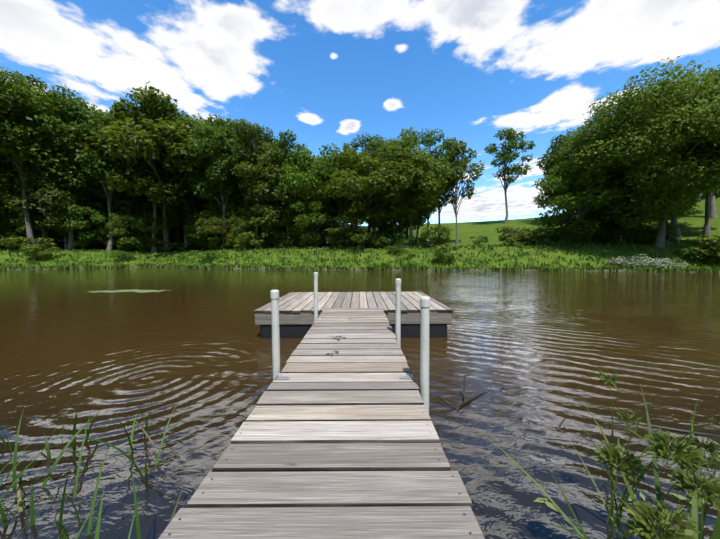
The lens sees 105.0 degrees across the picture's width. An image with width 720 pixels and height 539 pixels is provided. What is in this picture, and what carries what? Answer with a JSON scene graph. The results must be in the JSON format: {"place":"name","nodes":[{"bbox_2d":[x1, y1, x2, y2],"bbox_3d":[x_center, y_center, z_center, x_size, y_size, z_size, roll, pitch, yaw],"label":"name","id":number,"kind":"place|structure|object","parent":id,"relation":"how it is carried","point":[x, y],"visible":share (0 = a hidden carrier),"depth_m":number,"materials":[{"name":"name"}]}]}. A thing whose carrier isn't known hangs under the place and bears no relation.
{"place":"outdoors","nodes":[
{"label":"outdoors","id":0,"kind":"place"},
{"bbox_2d":[0,267,719,538],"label":"pond water","id":1,"kind":"structure","parent":0,"point":[523,346],"depth_m":2.87,"materials":[{"name":"brown liquid"}]},
{"bbox_2d":[87,289,170,292],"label":"pond algae mats","id":2,"kind":"object","parent":1,"relation":"on","point":[132,290],"visible":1,"depth_m":10.73,"materials":[{"name":"green plant"}]},
{"bbox_2d":[52,261,423,270],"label":"reeds","id":3,"kind":"object","parent":1,"relation":"on","point":[385,266],"depth_m":27.87,"materials":[{"name":"green plant"}]},
{"bbox_2d":[270,290,279,380],"bbox_3d":[-0.595,1.110,1.994,0.062,1.939,0.063,1,3,25],"label":"dock post","id":4,"kind":"object","parent":1,"relation":"in","point":[274,295],"visible":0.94,"depth_m":1.94,"materials":[{"name":"plastic"}]},
{"bbox_2d":[313,272,317,321],"bbox_3d":[-0.594,1.020,3.713,0.062,1.974,0.062,1,2,10],"label":"dock post","id":5,"kind":"object","parent":1,"relation":"in","point":[315,275],"visible":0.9,"depth_m":3.67,"materials":[{"name":"plastic"}]},
{"bbox_2d":[260,296,446,338],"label":"dock floats","id":6,"kind":"object","parent":1,"relation":"on","point":[301,330],"visible":0.04,"depth_m":4.34,"materials":[{"name":"black plastic"}]},
{"bbox_2d":[254,292,452,324],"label":"dock platform","id":7,"kind":"structure","parent":6,"relation":"on","point":[296,307],"depth_m":4.62,"materials":[{"name":"grey wood"}]},
{"bbox_2d":[16,414,719,522],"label":"dry reeds","id":8,"kind":"object","parent":1,"relation":"in","point":[20,508],"visible":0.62,"depth_m":1.46,"materials":[{"name":"plant"}]},
{"bbox_2d":[395,278,400,348],"bbox_3d":[0.391,1.064,2.853,0.062,1.949,0.064,0,3,0],"label":"dock post","id":9,"kind":"object","parent":1,"relation":"in","point":[398,311],"visible":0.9,"depth_m":2.80,"materials":[{"name":"plastic"}]},
{"bbox_2d":[420,296,429,413],"bbox_3d":[0.391,1.123,1.675,0.062,1.929,0.062,0,2,0],"label":"dock post","id":10,"kind":"object","parent":1,"relation":"in","point":[424,341],"visible":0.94,"depth_m":1.63,"materials":[{"name":"plastic"}]},
{"bbox_2d":[436,376,719,437],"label":"submerged branch","id":11,"kind":"object","parent":1,"relation":"on","point":[461,405],"visible":0.67,"depth_m":2.07,"materials":[{"name":"black wood"}]},
{"bbox_2d":[476,383,719,538],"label":"sedge","id":12,"kind":"object","parent":1,"relation":"in","point":[695,512],"visible":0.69,"depth_m":1.04,"materials":[{"name":"green plant"}]},
{"bbox_2d":[592,368,719,538],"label":"leaves","id":13,"kind":"object","parent":12,"relation":"on","point":[642,516],"visible":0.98,"depth_m":0.86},
{"bbox_2d":[533,492,704,512],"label":"leaves","id":14,"kind":"object","parent":1,"relation":"on","point":[543,500],"visible":0.49,"depth_m":1.42,"materials":[{"name":"green plant"}]},
{"bbox_2d":[0,186,719,271],"bbox_3d":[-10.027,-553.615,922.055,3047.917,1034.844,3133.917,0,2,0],"label":"terrain","id":15,"kind":"structure","parent":0,"point":[692,223],"depth_m":35.48,"materials":[{"name":"green plant"}]},
{"bbox_2d":[0,169,28,226],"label":"round tree","id":16,"kind":"object","parent":15,"relation":"on","point":[4,197],"visible":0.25,"depth_m":39.58,"materials":[{"name":"green plant"}]},
{"bbox_2d":[0,185,30,248],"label":"bush","id":17,"kind":"object","parent":15,"relation":"on","point":[4,214],"visible":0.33,"depth_m":40.32,"materials":[{"name":"green plant"}]},
{"bbox_2d":[0,208,51,243],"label":"bush","id":18,"kind":"object","parent":15,"relation":"on","point":[21,229],"visible":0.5,"depth_m":40.79,"materials":[{"name":"green plant"}]},
{"bbox_2d":[0,236,57,249],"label":"bush","id":19,"kind":"object","parent":15,"relation":"on","point":[27,240],"visible":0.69,"depth_m":39.41,"materials":[{"name":"green plant"}]},
{"bbox_2d":[0,85,60,182],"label":"oak tree","id":20,"kind":"object","parent":15,"relation":"on","point":[11,118],"visible":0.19,"depth_m":38.55,"materials":[{"name":"green plant"}]},
{"bbox_2d":[15,73,47,93],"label":"slim tree","id":21,"kind":"object","parent":15,"relation":"on","point":[32,79],"visible":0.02,"depth_m":64.01,"materials":[{"name":"green plant"}]},
{"bbox_2d":[0,66,74,250],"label":"oak tree","id":22,"kind":"object","parent":15,"relation":"on","point":[4,77],"visible":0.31,"depth_m":37.84,"materials":[{"name":"green plant"}]},
{"bbox_2d":[18,245,59,258],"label":"bush","id":23,"kind":"object","parent":15,"relation":"on","point":[32,251],"visible":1,"depth_m":37.71,"materials":[{"name":"green plant"}]},
{"bbox_2d":[0,79,105,249],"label":"oak tree","id":24,"kind":"object","parent":15,"relation":"on","point":[26,98],"visible":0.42,"depth_m":39.07,"materials":[{"name":"green plant"}]},
{"bbox_2d":[5,178,107,249],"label":"round tree","id":25,"kind":"object","parent":15,"relation":"on","point":[42,195],"visible":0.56,"depth_m":41.35,"materials":[{"name":"green plant"}]},
{"bbox_2d":[11,83,116,250],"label":"oak tree","id":26,"kind":"object","parent":15,"relation":"on","point":[65,181],"visible":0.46,"depth_m":40.65,"materials":[{"name":"green plant"}]},
{"bbox_2d":[39,189,113,240],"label":"bush","id":27,"kind":"object","parent":15,"relation":"on","point":[96,200],"visible":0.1,"depth_m":45.58,"materials":[{"name":"green plant"}]},
{"bbox_2d":[55,201,107,249],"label":"bush","id":28,"kind":"object","parent":15,"relation":"on","point":[83,241],"visible":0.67,"depth_m":43.24,"materials":[{"name":"green plant"}]},
{"bbox_2d":[79,201,126,242],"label":"bush","id":29,"kind":"object","parent":15,"relation":"on","point":[104,214],"visible":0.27,"depth_m":45.96,"materials":[{"name":"green plant"}]},
{"bbox_2d":[66,107,143,250],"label":"oak tree","id":30,"kind":"object","parent":15,"relation":"on","point":[87,127],"visible":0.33,"depth_m":41.88,"materials":[{"name":"green plant"}]},
{"bbox_2d":[51,120,165,249],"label":"oak tree","id":31,"kind":"object","parent":15,"relation":"on","point":[115,198],"visible":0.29,"depth_m":44.64,"materials":[{"name":"green plant"}]},
{"bbox_2d":[93,216,123,244],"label":"bush","id":32,"kind":"object","parent":15,"relation":"on","point":[102,229],"visible":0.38,"depth_m":45.25,"materials":[{"name":"green plant"}]},
{"bbox_2d":[96,223,121,246],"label":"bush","id":33,"kind":"object","parent":15,"relation":"on","point":[102,237],"visible":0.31,"depth_m":45.20,"materials":[{"name":"green plant"}]},
{"bbox_2d":[104,213,145,249],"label":"bush","id":34,"kind":"object","parent":15,"relation":"on","point":[118,231],"visible":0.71,"depth_m":45.12,"materials":[{"name":"green plant"}]},
{"bbox_2d":[111,196,146,228],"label":"slim tree","id":35,"kind":"object","parent":15,"relation":"on","point":[138,211],"visible":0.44,"depth_m":47.82,"materials":[{"name":"green plant"}]},
{"bbox_2d":[116,236,157,251],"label":"bush","id":36,"kind":"object","parent":15,"relation":"on","point":[143,246],"visible":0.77,"depth_m":45.93,"materials":[{"name":"green plant"}]},
{"bbox_2d":[80,81,214,251],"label":"round tree","id":37,"kind":"object","parent":15,"relation":"on","point":[157,138],"visible":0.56,"depth_m":42.33,"materials":[{"name":"green plant"}]},
{"bbox_2d":[109,90,189,251],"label":"oak tree","id":38,"kind":"object","parent":15,"relation":"on","point":[145,128],"visible":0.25,"depth_m":43.87,"materials":[{"name":"green plant"}]},
{"bbox_2d":[131,211,170,245],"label":"bush","id":39,"kind":"object","parent":15,"relation":"on","point":[147,228],"visible":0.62,"depth_m":47.07,"materials":[{"name":"green plant"}]},
{"bbox_2d":[141,184,190,241],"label":"oak tree","id":40,"kind":"object","parent":15,"relation":"on","point":[174,218],"visible":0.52,"depth_m":48.86,"materials":[{"name":"green plant"}]},
{"bbox_2d":[140,103,203,247],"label":"oak tree","id":41,"kind":"object","parent":15,"relation":"on","point":[162,163],"visible":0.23,"depth_m":47.23,"materials":[{"name":"green plant"}]},
{"bbox_2d":[159,113,217,249],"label":"oak tree","id":42,"kind":"object","parent":15,"relation":"on","point":[177,177],"visible":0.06,"depth_m":48.79,"materials":[{"name":"green plant"}]},
{"bbox_2d":[181,221,207,250],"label":"bush","id":43,"kind":"object","parent":15,"relation":"on","point":[186,226],"visible":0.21,"depth_m":50.77,"materials":[{"name":"green plant"}]},
{"bbox_2d":[188,225,218,248],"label":"bush","id":44,"kind":"object","parent":15,"relation":"on","point":[203,243],"visible":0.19,"depth_m":48.51,"materials":[{"name":"green plant"}]},
{"bbox_2d":[186,209,221,248],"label":"bush","id":45,"kind":"object","parent":15,"relation":"on","point":[194,220],"visible":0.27,"depth_m":47.85,"materials":[{"name":"green plant"}]},
{"bbox_2d":[172,127,235,248],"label":"oak tree","id":46,"kind":"object","parent":15,"relation":"on","point":[201,186],"visible":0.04,"depth_m":45.23,"materials":[{"name":"green plant"}]},
{"bbox_2d":[196,251,219,261],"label":"bush","id":47,"kind":"object","parent":15,"relation":"on","point":[209,256],"visible":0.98,"depth_m":39.48,"materials":[{"name":"green plant"}]},
{"bbox_2d":[184,113,251,248],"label":"oak tree","id":48,"kind":"object","parent":15,"relation":"on","point":[200,147],"visible":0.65,"depth_m":43.66,"materials":[{"name":"green plant"}]},
{"bbox_2d":[196,209,242,247],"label":"bush","id":49,"kind":"object","parent":15,"relation":"on","point":[212,225],"visible":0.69,"depth_m":45.31,"materials":[{"name":"green plant"}]},
{"bbox_2d":[204,177,251,247],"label":"oak tree","id":50,"kind":"object","parent":15,"relation":"on","point":[214,203],"visible":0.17,"depth_m":46.66,"materials":[{"name":"green plant"}]},
{"bbox_2d":[190,124,268,236],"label":"oak tree","id":51,"kind":"object","parent":15,"relation":"on","point":[230,157],"visible":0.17,"depth_m":43.04,"materials":[{"name":"green plant"}]},
{"bbox_2d":[212,198,254,230],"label":"bush","id":52,"kind":"object","parent":15,"relation":"on","point":[235,218],"visible":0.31,"depth_m":46.52,"materials":[{"name":"green plant"}]},
{"bbox_2d":[229,215,266,245],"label":"bush","id":53,"kind":"object","parent":15,"relation":"on","point":[245,224],"visible":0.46,"depth_m":42.82,"materials":[{"name":"green plant"}]},
{"bbox_2d":[224,118,278,245],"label":"oak tree","id":54,"kind":"object","parent":15,"relation":"on","point":[244,130],"visible":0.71,"depth_m":40.04,"materials":[{"name":"green plant"}]},
{"bbox_2d":[237,231,270,248],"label":"bush","id":55,"kind":"object","parent":15,"relation":"on","point":[254,242],"visible":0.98,"depth_m":40.69,"materials":[{"name":"green plant"}]},
{"bbox_2d":[240,199,272,246],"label":"round tree","id":56,"kind":"object","parent":15,"relation":"on","point":[251,215],"visible":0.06,"depth_m":44.62,"materials":[{"name":"green plant"}]},
{"bbox_2d":[235,142,296,247],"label":"oak tree","id":57,"kind":"object","parent":15,"relation":"on","point":[252,170],"visible":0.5,"depth_m":39.67,"materials":[{"name":"green plant"}]},
{"bbox_2d":[250,196,292,247],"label":"tree","id":58,"kind":"object","parent":15,"relation":"on","point":[260,211],"visible":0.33,"depth_m":40.06,"materials":[{"name":"green plant"}]},
{"bbox_2d":[258,205,297,239],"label":"bush","id":59,"kind":"object","parent":15,"relation":"on","point":[263,228],"visible":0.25,"depth_m":41.21,"materials":[{"name":"green plant"}]},
{"bbox_2d":[238,165,318,246],"bbox_3d":[-11.109,-9.608,42.624,12.804,12.766,12.763,2,3,45],"label":"round tree","id":60,"kind":"object","parent":15,"relation":"on","point":[277,193],"visible":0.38,"depth_m":38.52,"materials":[{"name":"green plant"}]},
{"bbox_2d":[263,129,304,247],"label":"slim tree","id":61,"kind":"object","parent":15,"relation":"on","point":[279,154],"visible":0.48,"depth_m":38.11,"materials":[{"name":"green plant"}]},
{"bbox_2d":[269,231,304,247],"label":"bush","id":62,"kind":"object","parent":15,"relation":"on","point":[290,237],"visible":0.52,"depth_m":39.94,"materials":[{"name":"green plant"}]},
{"bbox_2d":[292,230,322,247],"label":"bush","id":63,"kind":"object","parent":15,"relation":"on","point":[302,242],"visible":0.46,"depth_m":38.89,"materials":[{"name":"green plant"}]},
{"bbox_2d":[281,193,339,240],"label":"round tree","id":64,"kind":"object","parent":15,"relation":"on","point":[291,212],"visible":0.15,"depth_m":39.77,"materials":[{"name":"green plant"}]},
{"bbox_2d":[278,141,344,247],"bbox_3d":[-6.684,-10.375,38.890,9.630,14.924,9.828,-1,3,-24],"label":"round tree","id":65,"kind":"object","parent":15,"relation":"on","point":[297,175],"visible":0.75,"depth_m":36.90,"materials":[{"name":"green plant"}]},
{"bbox_2d":[286,188,336,245],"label":"round tree","id":66,"kind":"object","parent":15,"relation":"on","point":[321,216],"visible":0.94,"depth_m":37.74,"materials":[{"name":"green plant"}]},
{"bbox_2d":[158,308,484,538],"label":"dock walkway","id":67,"kind":"structure","parent":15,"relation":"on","point":[344,443],"depth_m":1.08,"materials":[{"name":"grey wood"}]},
{"bbox_2d":[293,165,352,246],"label":"round tree","id":68,"kind":"object","parent":15,"relation":"on","point":[335,206],"visible":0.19,"depth_m":38.27,"materials":[{"name":"green plant"}]},
{"bbox_2d":[314,141,360,245],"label":"slim tree","id":69,"kind":"object","parent":15,"relation":"on","point":[346,148],"visible":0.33,"depth_m":37.41,"materials":[{"name":"green plant"}]},
{"bbox_2d":[324,227,359,247],"bbox_3d":[-2.213,-4.196,37.478,5.432,2.958,6.331,-1,2,-9],"label":"bush","id":70,"kind":"object","parent":15,"relation":"on","point":[339,233],"visible":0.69,"depth_m":36.27,"materials":[{"name":"green plant"}]},
{"bbox_2d":[335,185,371,245],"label":"oak tree","id":71,"kind":"object","parent":15,"relation":"on","point":[348,202],"visible":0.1,"depth_m":37.82,"materials":[{"name":"green plant"}]},
{"bbox_2d":[333,200,381,244],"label":"tree","id":72,"kind":"object","parent":15,"relation":"on","point":[344,219],"visible":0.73,"depth_m":35.60,"materials":[{"name":"green plant"}]},
{"bbox_2d":[0,391,719,538],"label":"reeds","id":73,"kind":"object","parent":15,"relation":"on","point":[64,532],"visible":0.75,"depth_m":1.47,"materials":[{"name":"green plant"}]},
{"bbox_2d":[344,227,379,249],"bbox_3d":[-0.081,-3.818,35.465,4.163,3.166,5.353,1,3,36],"label":"bush","id":74,"kind":"object","parent":15,"relation":"on","point":[356,241],"visible":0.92,"depth_m":34.85,"materials":[{"name":"green plant"}]},
{"bbox_2d":[351,132,386,245],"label":"slim tree","id":75,"kind":"object","parent":15,"relation":"on","point":[370,146],"visible":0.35,"depth_m":37.34,"materials":[{"name":"green plant"}]},
{"bbox_2d":[320,151,427,246],"bbox_3d":[1.622,-9.008,36.149,12.472,12.581,12.729,-1,3,-26],"label":"round tree","id":76,"kind":"object","parent":15,"relation":"on","point":[349,181],"visible":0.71,"depth_m":34.04,"materials":[{"name":"green plant"}]},
{"bbox_2d":[367,237,390,247],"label":"bush","id":77,"kind":"object","parent":15,"relation":"on","point":[374,243],"visible":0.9,"depth_m":34.91,"materials":[{"name":"green plant"}]},
{"bbox_2d":[377,231,400,244],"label":"bush","id":78,"kind":"object","parent":15,"relation":"on","point":[385,234],"visible":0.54,"depth_m":36.31,"materials":[{"name":"green plant"}]},
{"bbox_2d":[365,182,418,245],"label":"tree","id":79,"kind":"object","parent":15,"relation":"on","point":[393,227],"visible":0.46,"depth_m":36.09,"materials":[{"name":"green plant"}]},
{"bbox_2d":[372,127,425,245],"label":"slim tree","id":80,"kind":"object","parent":15,"relation":"on","point":[410,140],"visible":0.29,"depth_m":36.23,"materials":[{"name":"green plant"}]},
{"bbox_2d":[366,186,440,244],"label":"round tree","id":81,"kind":"object","parent":15,"relation":"on","point":[416,222],"visible":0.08,"depth_m":38.75,"materials":[{"name":"green plant"}]},
{"bbox_2d":[364,140,455,246],"bbox_3d":[5.989,-9.504,36.310,11.234,13.583,11.007,0,2,1],"label":"round tree","id":82,"kind":"object","parent":15,"relation":"on","point":[430,190],"visible":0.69,"depth_m":33.33,"materials":[{"name":"green plant"}]},
{"bbox_2d":[396,235,427,247],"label":"bush","id":83,"kind":"object","parent":15,"relation":"on","point":[418,241],"visible":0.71,"depth_m":35.09,"materials":[{"name":"green plant"}]},
{"bbox_2d":[412,128,454,245],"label":"slim tree","id":84,"kind":"object","parent":15,"relation":"on","point":[430,141],"visible":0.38,"depth_m":37.23,"materials":[{"name":"green plant"}]},
{"bbox_2d":[419,224,453,245],"bbox_3d":[9.210,-4.020,33.912,4.272,2.908,4.979,1,3,21],"label":"bush","id":85,"kind":"object","parent":15,"relation":"on","point":[441,230],"visible":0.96,"depth_m":33.17,"materials":[{"name":"green plant"}]},
{"bbox_2d":[433,244,459,263],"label":"bush","id":86,"kind":"object","parent":15,"relation":"on","point":[442,255],"visible":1,"depth_m":28.69,"materials":[{"name":"green plant"}]},
{"bbox_2d":[429,156,466,239],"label":"oak tree","id":87,"kind":"object","parent":15,"relation":"on","point":[441,205],"visible":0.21,"depth_m":41.73,"materials":[{"name":"green plant"}]},
{"bbox_2d":[438,137,484,244],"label":"slim tree","id":88,"kind":"object","parent":15,"relation":"on","point":[453,147],"visible":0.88,"depth_m":38.32,"materials":[{"name":"green plant"}]},
{"bbox_2d":[484,128,535,223],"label":"slim tree","id":89,"kind":"object","parent":15,"relation":"on","point":[507,155],"visible":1,"depth_m":54.06,"materials":[{"name":"green plant"}]},
{"bbox_2d":[494,226,533,245],"bbox_3d":[18.323,-3.911,32.579,4.040,2.532,4.708,2,3,40],"label":"bush","id":90,"kind":"object","parent":15,"relation":"on","point":[511,231],"visible":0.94,"depth_m":32.21,"materials":[{"name":"green plant"}]},
{"bbox_2d":[513,234,546,244],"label":"bush","id":91,"kind":"object","parent":15,"relation":"on","point":[540,238],"visible":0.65,"depth_m":31.32,"materials":[{"name":"green plant"}]},
{"bbox_2d":[524,223,567,244],"bbox_3d":[21.482,-3.823,31.928,4.179,3.015,5.373,1,3,36],"label":"bush","id":92,"kind":"object","parent":15,"relation":"on","point":[541,231],"visible":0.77,"depth_m":31.18,"materials":[{"name":"green plant"}]},
{"bbox_2d":[536,128,578,242],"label":"oak tree","id":93,"kind":"object","parent":15,"relation":"on","point":[544,167],"visible":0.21,"depth_m":34.02,"materials":[{"name":"green plant"}]},
{"bbox_2d":[546,225,596,244],"bbox_3d":[23.397,-3.763,31.054,4.846,2.313,4.158,1,3,28],"label":"bush","id":94,"kind":"object","parent":15,"relation":"on","point":[578,238],"visible":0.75,"depth_m":30.14,"materials":[{"name":"green plant"}]},
{"bbox_2d":[532,152,644,242],"bbox_3d":[24.241,-7.307,30.346,9.089,9.430,10.396,0,2,14],"label":"round tree","id":95,"kind":"object","parent":15,"relation":"on","point":[554,201],"visible":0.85,"depth_m":28.57,"materials":[{"name":"green plant"}]},
{"bbox_2d":[547,119,642,242],"bbox_3d":[26.193,-9.394,30.942,8.770,13.317,8.592,1,3,31],"label":"round tree","id":96,"kind":"object","parent":15,"relation":"on","point":[556,168],"visible":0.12,"depth_m":30.97,"materials":[{"name":"green plant"}]},
{"bbox_2d":[546,150,684,243],"bbox_3d":[28.090,-8.144,31.462,11.142,10.747,11.106,0,2,5],"label":"round tree","id":97,"kind":"object","parent":15,"relation":"on","point":[574,219],"visible":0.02,"depth_m":29.79,"materials":[{"name":"green plant"}]},
{"bbox_2d":[612,254,654,265],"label":"flowers","id":98,"kind":"object","parent":15,"relation":"on","point":[631,260],"visible":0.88,"depth_m":24.22,"materials":[{"name":"white plant"}]},
{"bbox_2d":[557,55,719,247],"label":"tree","id":99,"kind":"object","parent":15,"relation":"on","point":[638,122],"visible":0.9,"depth_m":23.91,"materials":[{"name":"green plant"}]},
{"bbox_2d":[617,224,681,240],"bbox_3d":[29.855,-3.604,28.946,4.872,2.073,4.180,1,3,33],"label":"bush","id":100,"kind":"object","parent":15,"relation":"on","point":[670,226],"visible":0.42,"depth_m":28.32,"materials":[{"name":"green plant"}]},
{"bbox_2d":[632,256,668,267],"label":"flowers","id":101,"kind":"object","parent":15,"relation":"on","point":[654,263],"visible":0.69,"depth_m":23.43,"materials":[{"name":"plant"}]},
{"bbox_2d":[622,227,682,243],"bbox_3d":[29.323,-3.304,27.906,3.494,2.052,4.492,-2,3,-42],"label":"bush","id":102,"kind":"object","parent":15,"relation":"on","point":[642,239],"visible":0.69,"depth_m":27.59,"materials":[{"name":"green plant"}]},
{"bbox_2d":[647,73,717,237],"bbox_3d":[36.313,-12.527,31.773,10.059,18.219,9.407,2,3,42],"label":"oak tree","id":103,"kind":"object","parent":15,"relation":"on","point":[674,221],"depth_m":31.43,"materials":[{"name":"green plant"}]},
{"bbox_2d":[660,84,719,180],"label":"oak tree","id":104,"kind":"object","parent":15,"relation":"on","point":[697,148],"visible":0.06,"depth_m":24.01,"materials":[{"name":"green plant"}]},
{"bbox_2d":[676,241,719,262],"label":"bush","id":105,"kind":"object","parent":15,"relation":"on","point":[697,253],"visible":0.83,"depth_m":23.10,"materials":[{"name":"green plant"}]},
{"bbox_2d":[691,234,719,255],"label":"bush","id":106,"kind":"object","parent":15,"relation":"on","point":[709,245],"visible":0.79,"depth_m":23.04,"materials":[{"name":"green plant"}]},
{"bbox_2d":[692,70,719,236],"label":"oak tree","id":107,"kind":"object","parent":15,"relation":"on","point":[707,227],"depth_m":30.20,"materials":[{"name":"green plant"}]},
{"bbox_2d":[710,68,719,217],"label":"oak tree","id":108,"kind":"object","parent":15,"relation":"on","point":[713,211],"depth_m":34.66,"materials":[{"name":"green plant"}]},
{"bbox_2d":[0,239,719,272],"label":"bank grass","id":109,"kind":"structure","parent":0,"point":[545,267],"depth_m":31.07,"materials":[{"name":"green plant"}]},
{"bbox_2d":[0,0,719,225],"label":"sky","id":110,"kind":"structure","parent":0,"point":[325,72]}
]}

